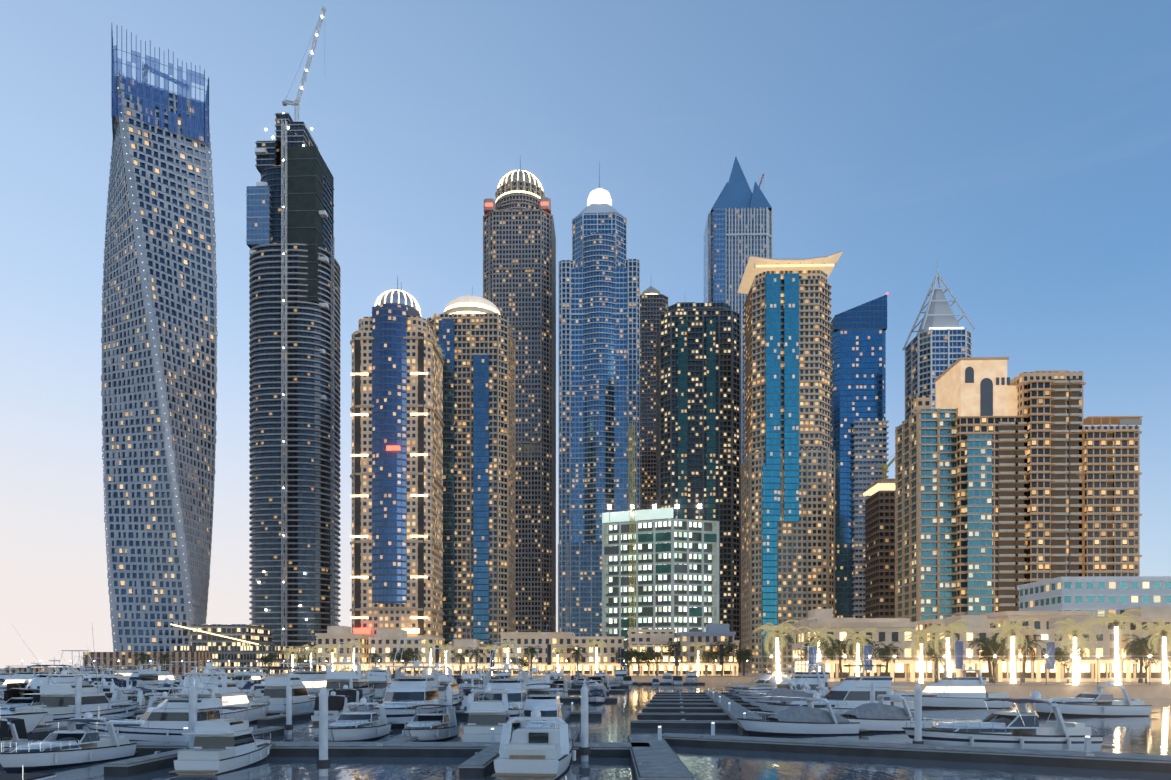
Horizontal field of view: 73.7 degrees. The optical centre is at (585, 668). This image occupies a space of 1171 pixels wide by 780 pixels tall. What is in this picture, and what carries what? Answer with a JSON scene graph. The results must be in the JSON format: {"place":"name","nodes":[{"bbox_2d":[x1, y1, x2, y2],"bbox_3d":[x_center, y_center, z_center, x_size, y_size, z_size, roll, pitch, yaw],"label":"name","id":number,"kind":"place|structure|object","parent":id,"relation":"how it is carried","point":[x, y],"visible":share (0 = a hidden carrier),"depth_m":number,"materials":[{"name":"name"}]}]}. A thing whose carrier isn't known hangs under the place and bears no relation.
{"place":"outdoors","nodes":[
{"label":"outdoors","id":0,"kind":"place"},
{"bbox_2d":[0,683,1170,779],"bbox_3d":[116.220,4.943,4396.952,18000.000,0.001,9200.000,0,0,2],"label":"water","id":1,"kind":"structure","parent":0,"point":[1150,734],"depth_m":40.88,"materials":[{"name":"blue liquid"}]},
{"bbox_2d":[0,718,27,749],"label":"yacht","id":2,"kind":"object","parent":1,"relation":"on","point":[12,729],"visible":0.6,"depth_m":42.40,"materials":[{"name":"white plastic"}]},
{"bbox_2d":[0,680,28,694],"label":"yacht","id":3,"kind":"object","parent":1,"relation":"on","point":[14,686],"visible":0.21,"depth_m":112.89,"materials":[{"name":"white plastic"}]},
{"bbox_2d":[0,684,40,712],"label":"yacht","id":4,"kind":"object","parent":1,"relation":"on","point":[14,697],"visible":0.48,"depth_m":73.65,"materials":[{"name":"white plastic"}]},
{"bbox_2d":[0,703,47,734],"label":"yacht","id":5,"kind":"object","parent":1,"relation":"on","point":[32,720],"visible":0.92,"depth_m":53.78,"materials":[{"name":"white plastic"}]},
{"bbox_2d":[0,662,52,690],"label":"yacht","id":6,"kind":"object","parent":1,"relation":"on","point":[19,677],"visible":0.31,"depth_m":130.51,"materials":[{"name":"white plastic"}]},
{"bbox_2d":[0,773,56,779],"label":"yacht","id":7,"kind":"object","parent":1,"relation":"on","point":[34,776],"visible":1,"depth_m":19.64,"materials":[{"name":"white plastic"}]},
{"bbox_2d":[0,657,85,702],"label":"yacht","id":8,"kind":"object","parent":1,"relation":"on","point":[37,679],"visible":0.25,"depth_m":90.08,"materials":[{"name":"white plastic"}]},
{"bbox_2d":[0,712,137,773],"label":"yacht","id":9,"kind":"object","parent":1,"relation":"on","point":[71,746],"visible":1,"depth_m":39.62,"materials":[{"name":"white plastic"}]},
{"bbox_2d":[12,625,138,727],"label":"yacht","id":10,"kind":"object","parent":1,"relation":"on","point":[57,702],"visible":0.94,"depth_m":67.37,"materials":[{"name":"plastic"}]},
{"bbox_2d":[82,651,120,683],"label":"yacht","id":11,"kind":"object","parent":1,"relation":"on","point":[86,678],"visible":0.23,"depth_m":171.82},
{"bbox_2d":[94,678,122,699],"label":"yacht","id":12,"kind":"object","parent":1,"relation":"on","point":[108,694],"visible":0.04,"depth_m":90.60,"materials":[{"name":"white plastic"}]},
{"bbox_2d":[92,675,137,695],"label":"yacht","id":13,"kind":"object","parent":1,"relation":"on","point":[108,689],"visible":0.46,"depth_m":109.19,"materials":[{"name":"white plastic"}]},
{"bbox_2d":[115,664,138,677],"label":"yacht","id":14,"kind":"object","parent":1,"relation":"on","point":[127,671],"visible":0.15,"depth_m":255.55,"materials":[{"name":"white plastic"}]},
{"bbox_2d":[115,678,143,687],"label":"yacht","id":15,"kind":"object","parent":1,"relation":"on","point":[133,683],"visible":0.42,"depth_m":152.30,"materials":[{"name":"white plastic"}]},
{"bbox_2d":[109,685,163,709],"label":"yacht","id":16,"kind":"object","parent":1,"relation":"on","point":[143,699],"visible":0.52,"depth_m":84.77,"materials":[{"name":"white plastic"}]},
{"bbox_2d":[136,660,183,687],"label":"yacht","id":17,"kind":"object","parent":1,"relation":"on","point":[149,678],"visible":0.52,"depth_m":167.37,"materials":[{"name":"white plastic"}]},
{"bbox_2d":[143,681,181,699],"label":"yacht","id":18,"kind":"object","parent":1,"relation":"on","point":[158,692],"visible":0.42,"depth_m":111.85,"materials":[{"name":"white plastic"}]},
{"bbox_2d":[86,632,260,740],"bbox_3d":[-28.348,1.497,52.795,11.872,7.620,5.976,0,0,6],"label":"yacht","id":19,"kind":"object","parent":1,"relation":"on","point":[167,719],"visible":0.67,"depth_m":51.55,"materials":[{"name":"plastic"}]},
{"bbox_2d":[178,660,254,701],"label":"yacht","id":20,"kind":"object","parent":1,"relation":"on","point":[206,679],"visible":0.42,"depth_m":85.12,"materials":[{"name":"white plastic"}]},
{"bbox_2d":[169,665,269,721],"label":"yacht","id":21,"kind":"object","parent":1,"relation":"on","point":[232,694],"visible":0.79,"depth_m":65.99,"materials":[{"name":"white plastic"}]},
{"bbox_2d":[169,697,271,774],"bbox_3d":[-17.910,3.350,39.758,2.568,3.813,8.227,0,0,2],"label":"yacht","id":22,"kind":"object","parent":1,"relation":"on","point":[222,746],"visible":0.98,"depth_m":37.70,"materials":[{"name":"white plastic"}]},
{"bbox_2d":[232,664,262,687],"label":"yacht","id":23,"kind":"object","parent":1,"relation":"on","point":[253,675],"visible":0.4,"depth_m":189.96,"materials":[{"name":"white plastic"}]},
{"bbox_2d":[254,660,318,709],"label":"yacht","id":24,"kind":"object","parent":1,"relation":"on","point":[275,691],"visible":0.81,"depth_m":84.19,"materials":[{"name":"white plastic"}]},
{"bbox_2d":[287,658,328,695],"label":"yacht","id":25,"kind":"object","parent":1,"relation":"on","point":[313,680],"visible":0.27,"depth_m":106.89,"materials":[{"name":"white plastic"}]},
{"bbox_2d":[309,691,357,723],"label":"yacht","id":26,"kind":"object","parent":1,"relation":"on","point":[336,703],"visible":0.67,"depth_m":69.62,"materials":[{"name":"white plastic"}]},
{"bbox_2d":[304,619,376,701],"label":"yacht","id":27,"kind":"object","parent":1,"relation":"on","point":[359,679],"visible":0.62,"depth_m":101.69,"materials":[{"name":"plastic"}]},
{"bbox_2d":[329,681,368,709],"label":"yacht","id":28,"kind":"object","parent":1,"relation":"on","point":[356,695],"visible":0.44,"depth_m":83.07,"materials":[{"name":"white plastic"}]},
{"bbox_2d":[328,697,391,741],"bbox_3d":[-15.866,3.559,53.798,3.203,3.627,10.497,0,0,0],"label":"yacht","id":29,"kind":"object","parent":1,"relation":"on","point":[346,726],"visible":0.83,"depth_m":53.05,"materials":[{"name":"white plastic"}]},
{"bbox_2d":[366,667,392,696],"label":"yacht","id":30,"kind":"object","parent":1,"relation":"on","point":[379,683],"visible":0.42,"depth_m":122.37,"materials":[{"name":"white plastic"}]},
{"bbox_2d":[372,614,462,728],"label":"yacht","id":31,"kind":"object","parent":1,"relation":"on","point":[403,696],"visible":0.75,"depth_m":68.66,"materials":[{"name":"plastic"}]},
{"bbox_2d":[402,699,460,741],"bbox_3d":[-10.804,3.594,53.652,3.028,3.558,9.325,0,0,4],"label":"yacht","id":32,"kind":"object","parent":1,"relation":"on","point":[428,727],"visible":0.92,"depth_m":53.16,"materials":[{"name":"white plastic"}]},
{"bbox_2d":[402,628,465,704],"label":"yacht","id":33,"kind":"object","parent":1,"relation":"on","point":[445,680],"visible":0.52,"depth_m":102.91,"materials":[{"name":"plastic"}]},
{"bbox_2d":[454,687,478,709],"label":"yacht","id":34,"kind":"object","parent":1,"relation":"on","point":[463,706],"visible":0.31,"depth_m":82.95,"materials":[{"name":"white plastic"}]},
{"bbox_2d":[460,665,484,694],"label":"yacht","id":35,"kind":"object","parent":1,"relation":"on","point":[477,680],"visible":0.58,"depth_m":145.74,"materials":[{"name":"white plastic"}]},
{"bbox_2d":[461,684,513,741],"bbox_3d":[-6.402,3.087,53.400,3.150,4.419,10.898,0,0,0],"label":"yacht","id":36,"kind":"object","parent":1,"relation":"on","point":[485,717],"visible":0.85,"depth_m":50.56,"materials":[{"name":"white plastic"}]},
{"bbox_2d":[466,617,550,724],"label":"yacht","id":37,"kind":"object","parent":1,"relation":"on","point":[515,693],"visible":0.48,"depth_m":69.25,"materials":[{"name":"plastic"}]},
{"bbox_2d":[492,704,575,779],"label":"yacht","id":38,"kind":"object","parent":1,"relation":"on","point":[537,753],"visible":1,"depth_m":35.17,"materials":[{"name":"white plastic"}]},
{"bbox_2d":[519,665,549,694],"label":"yacht","id":39,"kind":"object","parent":1,"relation":"on","point":[537,689],"visible":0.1,"depth_m":83.50,"materials":[{"name":"white plastic"}]},
{"bbox_2d":[518,674,562,728],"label":"yacht","id":40,"kind":"object","parent":1,"relation":"on","point":[547,705],"visible":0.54,"depth_m":52.62,"materials":[{"name":"white plastic"}]},
{"bbox_2d":[549,676,567,696],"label":"yacht","id":41,"kind":"object","parent":1,"relation":"on","point":[563,690],"visible":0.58,"depth_m":124.21,"materials":[{"name":"white plastic"}]},
{"bbox_2d":[0,672,1170,779],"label":"marina docks","id":42,"kind":"object","parent":1,"relation":"on","point":[654,757],"visible":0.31,"depth_m":43.72,"materials":[{"name":"concrete"}]},
{"bbox_2d":[587,682,606,703],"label":"covered yacht","id":43,"kind":"object","parent":1,"relation":"on","point":[596,696],"visible":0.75,"depth_m":109.38,"materials":[{"name":"white plastic"}]},
{"bbox_2d":[609,653,633,681],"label":"yacht","id":44,"kind":"object","parent":1,"relation":"on","point":[620,674],"visible":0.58,"depth_m":248.52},
{"bbox_2d":[725,666,788,693],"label":"yacht","id":45,"kind":"object","parent":1,"relation":"on","point":[766,677],"visible":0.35,"depth_m":136.99,"materials":[{"name":"white plastic"}]},
{"bbox_2d":[739,680,796,702],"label":"covered yacht","id":46,"kind":"object","parent":1,"relation":"on","point":[776,691],"visible":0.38,"depth_m":104.56,"materials":[{"name":"white plastic"}]},
{"bbox_2d":[747,681,811,706],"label":"covered yacht","id":47,"kind":"object","parent":1,"relation":"on","point":[785,695],"visible":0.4,"depth_m":93.54,"materials":[{"name":"white plastic"}]},
{"bbox_2d":[738,663,832,695],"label":"yacht","id":48,"kind":"object","parent":1,"relation":"on","point":[814,682],"visible":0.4,"depth_m":108.42,"materials":[{"name":"white plastic"}]},
{"bbox_2d":[733,629,843,698],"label":"yacht","id":49,"kind":"object","parent":1,"relation":"on","point":[803,673],"visible":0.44,"depth_m":114.90,"materials":[{"name":"plastic"}]},
{"bbox_2d":[755,678,828,712],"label":"covered yacht","id":50,"kind":"object","parent":1,"relation":"on","point":[764,707],"visible":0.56,"depth_m":82.71,"materials":[{"name":"white plastic"}]},
{"bbox_2d":[737,692,868,735],"bbox_3d":[15.922,3.422,58.151,10.050,4.053,3.276,0,0,-14],"label":"covered yacht","id":51,"kind":"object","parent":1,"relation":"on","point":[810,719],"visible":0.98,"depth_m":57.03,"materials":[{"name":"white plastic"}]},
{"bbox_2d":[767,656,929,718],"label":"yacht","id":52,"kind":"object","parent":1,"relation":"on","point":[848,693],"visible":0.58,"depth_m":70.88,"materials":[{"name":"white plastic"}]},
{"bbox_2d":[817,684,933,732],"bbox_3d":[22.517,3.346,60.996,10.553,4.256,3.440,0,0,-18],"label":"covered yacht","id":53,"kind":"object","parent":1,"relation":"on","point":[880,716],"visible":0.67,"depth_m":59.95,"materials":[{"name":"white plastic"}]},
{"bbox_2d":[890,666,1013,707],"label":"yacht","id":54,"kind":"object","parent":1,"relation":"on","point":[964,691],"visible":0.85,"depth_m":95.68,"materials":[{"name":"white plastic"}]},
{"bbox_2d":[902,691,1115,751],"bbox_3d":[24.638,3.197,46.330,12.067,4.605,3.975,0,0,-4],"label":"yacht","id":55,"kind":"object","parent":1,"relation":"on","point":[1022,728],"visible":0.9,"depth_m":44.99,"materials":[{"name":"white plastic"}]},
{"bbox_2d":[1030,681,1157,715],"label":"yacht","id":56,"kind":"object","parent":1,"relation":"on","point":[1099,702],"visible":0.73,"depth_m":79.68,"materials":[{"name":"white plastic"}]},
{"bbox_2d":[0,668,1170,697],"bbox_3d":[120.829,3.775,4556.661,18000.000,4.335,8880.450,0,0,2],"label":"ground","id":57,"kind":"structure","parent":0,"point":[1134,689],"depth_m":128.40,"materials":[{"name":"concrete"}]},
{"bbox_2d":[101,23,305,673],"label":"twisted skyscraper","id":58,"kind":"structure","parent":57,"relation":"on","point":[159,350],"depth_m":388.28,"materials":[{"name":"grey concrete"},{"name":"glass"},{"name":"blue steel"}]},
{"bbox_2d":[260,652,277,674],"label":"tree","id":59,"kind":"object","parent":57,"relation":"on","point":[266,659],"visible":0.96,"depth_m":273.19,"materials":[{"name":"green plant"}]},
{"bbox_2d":[281,646,304,670],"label":"palm","id":60,"kind":"object","parent":57,"relation":"on","point":[291,651],"visible":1,"depth_m":266.52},
{"bbox_2d":[246,6,340,670],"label":"skyscraper","id":61,"kind":"structure","parent":57,"relation":"on","point":[295,395],"depth_m":504.23,"materials":[{"name":"black glass"}]},
{"bbox_2d":[350,276,443,668],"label":"skyscraper","id":62,"kind":"structure","parent":57,"relation":"on","point":[396,475],"depth_m":403.26,"materials":[{"name":"glass"}]},
{"bbox_2d":[427,286,514,672],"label":"skyscraper","id":63,"kind":"structure","parent":57,"relation":"on","point":[475,339],"depth_m":450.19,"materials":[{"name":"beige glass"}]},
{"bbox_2d":[483,154,555,631],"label":"skyscraper","id":64,"kind":"structure","parent":57,"relation":"on","point":[519,263],"depth_m":615.28,"materials":[{"name":"beige stone"}]},
{"bbox_2d":[522,646,542,674],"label":"palm","id":65,"kind":"object","parent":57,"relation":"on","point":[532,651],"visible":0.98,"depth_m":265.46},
{"bbox_2d":[567,646,587,673],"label":"palm","id":66,"kind":"object","parent":57,"relation":"on","point":[577,652],"visible":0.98,"depth_m":263.78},
{"bbox_2d":[5,576,1170,681],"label":"low-rise buildings","id":67,"kind":"structure","parent":57,"relation":"on","point":[1048,603],"depth_m":189.95,"materials":[{"name":"white paint"}]},
{"bbox_2d":[40,640,1151,684],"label":"promenade furniture","id":68,"kind":"object","parent":57,"relation":"on","point":[958,654],"visible":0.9,"depth_m":131.14,"materials":[{"name":"metal"}]},
{"bbox_2d":[584,639,607,671],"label":"palm","id":69,"kind":"object","parent":57,"relation":"on","point":[596,643],"visible":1,"depth_m":264.19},
{"bbox_2d":[558,161,639,635],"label":"skyscraper","id":70,"kind":"structure","parent":57,"relation":"on","point":[599,343],"depth_m":575.74,"materials":[{"name":"blue glass"}]},
{"bbox_2d":[615,648,642,675],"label":"tree","id":71,"kind":"object","parent":57,"relation":"on","point":[629,652],"visible":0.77,"depth_m":264.36,"materials":[{"name":"green plant"}]},
{"bbox_2d":[640,648,655,675],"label":"tree","id":72,"kind":"object","parent":57,"relation":"on","point":[648,654],"visible":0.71,"depth_m":265.85,"materials":[{"name":"green plant"}]},
{"bbox_2d":[640,286,667,520],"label":"skyscraper","id":73,"kind":"structure","parent":57,"relation":"on","point":[653,303],"depth_m":683.12,"materials":[{"name":"stone"}]},
{"bbox_2d":[602,423,718,674],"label":"office building","id":74,"kind":"structure","parent":57,"relation":"on","point":[663,573],"depth_m":316.80,"materials":[{"name":"concrete"}]},
{"bbox_2d":[664,640,680,674],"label":"tree","id":75,"kind":"object","parent":57,"relation":"on","point":[671,648],"visible":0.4,"depth_m":266.10,"materials":[{"name":"green plant"}]},
{"bbox_2d":[656,302,740,671],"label":"skyscraper","id":76,"kind":"structure","parent":57,"relation":"on","point":[698,403],"depth_m":494.22,"materials":[{"name":"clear glass"}]},
{"bbox_2d":[697,650,718,675],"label":"tree","id":77,"kind":"object","parent":57,"relation":"on","point":[707,655],"visible":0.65,"depth_m":262.11,"materials":[{"name":"green plant"}]},
{"bbox_2d":[710,639,738,660],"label":"tree","id":78,"kind":"object","parent":57,"relation":"on","point":[730,646],"visible":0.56,"depth_m":261.83,"materials":[{"name":"green plant"}]},
{"bbox_2d":[704,157,771,464],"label":"skyscraper","id":79,"kind":"structure","parent":57,"relation":"on","point":[738,231],"depth_m":594.25,"materials":[{"name":"blue glass"}]},
{"bbox_2d":[757,632,793,657],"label":"palm","id":80,"kind":"object","parent":57,"relation":"on","point":[786,643],"visible":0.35,"depth_m":147.74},
{"bbox_2d":[752,619,802,682],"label":"palm","id":81,"kind":"object","parent":57,"relation":"on","point":[778,630],"visible":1,"depth_m":134.56,"materials":[{"name":"plant"}]},
{"bbox_2d":[737,250,842,672],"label":"skyscraper","id":82,"kind":"structure","parent":57,"relation":"on","point":[788,519],"depth_m":426.32,"materials":[{"name":"stone"}]},
{"bbox_2d":[797,626,841,671],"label":"palm","id":83,"kind":"object","parent":57,"relation":"on","point":[818,634],"visible":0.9,"depth_m":137.25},
{"bbox_2d":[798,636,841,663],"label":"tree","id":84,"kind":"object","parent":57,"relation":"on","point":[832,648],"visible":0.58,"depth_m":138.94,"materials":[{"name":"green plant"}]},
{"bbox_2d":[826,636,850,681],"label":"tree","id":85,"kind":"object","parent":57,"relation":"on","point":[840,658],"visible":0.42,"depth_m":148.57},
{"bbox_2d":[830,293,888,617],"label":"skyscraper","id":86,"kind":"structure","parent":57,"relation":"on","point":[859,427],"depth_m":498.67,"materials":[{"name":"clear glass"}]},
{"bbox_2d":[840,627,878,675],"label":"palm","id":87,"kind":"object","parent":57,"relation":"on","point":[857,639],"visible":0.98,"depth_m":136.96,"materials":[{"name":"plant"}]},
{"bbox_2d":[839,636,879,675],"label":"tree","id":88,"kind":"object","parent":57,"relation":"on","point":[851,648],"visible":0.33,"depth_m":142.26,"materials":[{"name":"green plant"}]},
{"bbox_2d":[863,456,894,617],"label":"high-rise building","id":89,"kind":"structure","parent":57,"relation":"on","point":[879,551],"depth_m":413.16,"materials":[{"name":"beige stone"}]},
{"bbox_2d":[874,641,902,675],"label":"tree","id":90,"kind":"object","parent":57,"relation":"on","point":[888,650],"visible":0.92,"depth_m":149.38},
{"bbox_2d":[898,627,943,682],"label":"palm","id":91,"kind":"object","parent":57,"relation":"on","point":[920,638],"visible":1,"depth_m":128.87,"materials":[{"name":"plant"}]},
{"bbox_2d":[902,259,974,419],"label":"skyscraper","id":92,"kind":"structure","parent":57,"relation":"on","point":[932,348],"depth_m":461.63,"materials":[{"name":"blue glass"}]},
{"bbox_2d":[926,636,963,676],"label":"tree","id":93,"kind":"object","parent":57,"relation":"on","point":[932,652],"visible":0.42,"depth_m":138.25,"materials":[{"name":"green plant"}]},
{"bbox_2d":[922,619,975,676],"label":"palm","id":94,"kind":"object","parent":57,"relation":"on","point":[948,630],"visible":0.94,"depth_m":134.12,"materials":[{"name":"plant"}]},
{"bbox_2d":[968,634,1008,682],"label":"palm","id":95,"kind":"object","parent":57,"relation":"on","point":[977,640],"visible":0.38,"depth_m":148.04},
{"bbox_2d":[976,635,1010,682],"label":"tree","id":96,"kind":"object","parent":57,"relation":"on","point":[993,649],"visible":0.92,"depth_m":138.59,"materials":[{"name":"green plant"}]},
{"bbox_2d":[984,618,1041,682],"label":"palm","id":97,"kind":"object","parent":57,"relation":"on","point":[1012,628],"visible":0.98,"depth_m":129.86,"materials":[{"name":"plant"}]},
{"bbox_2d":[895,340,1142,621],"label":"high-rise building","id":98,"kind":"structure","parent":57,"relation":"on","point":[1005,486],"depth_m":322.73,"materials":[{"name":"stone"}]},
{"bbox_2d":[1009,635,1046,681],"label":"palm","id":99,"kind":"object","parent":57,"relation":"on","point":[1028,643],"visible":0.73,"depth_m":149.16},
{"bbox_2d":[1055,644,1086,682],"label":"tree","id":100,"kind":"object","parent":57,"relation":"on","point":[1063,656],"visible":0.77,"depth_m":140.05,"materials":[{"name":"green plant"}]},
{"bbox_2d":[1059,637,1091,682],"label":"palm","id":101,"kind":"object","parent":57,"relation":"on","point":[1078,663],"visible":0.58,"depth_m":147.40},
{"bbox_2d":[1052,618,1104,684],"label":"palm","id":102,"kind":"object","parent":57,"relation":"on","point":[1075,632],"visible":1,"depth_m":126.86,"materials":[{"name":"plant"}]},
{"bbox_2d":[1086,609,1145,684],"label":"palm","id":103,"kind":"object","parent":57,"relation":"on","point":[1116,620],"visible":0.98,"depth_m":126.85,"materials":[{"name":"plant"}]},
{"bbox_2d":[1123,634,1159,682],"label":"palm","id":104,"kind":"object","parent":57,"relation":"on","point":[1140,678],"visible":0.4,"depth_m":145.12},
{"bbox_2d":[1124,638,1169,682],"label":"tree","id":105,"kind":"object","parent":57,"relation":"on","point":[1143,647],"visible":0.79,"depth_m":136.20,"materials":[{"name":"green plant"}]},
{"bbox_2d":[1134,618,1170,683],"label":"palm","id":106,"kind":"object","parent":57,"relation":"on","point":[1163,632],"visible":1,"depth_m":130.84,"materials":[{"name":"plant"}]},
{"bbox_2d":[0,0,1170,667],"label":"sky","id":107,"kind":"structure","parent":0,"point":[1020,147],"materials":[{"name":"blue"}]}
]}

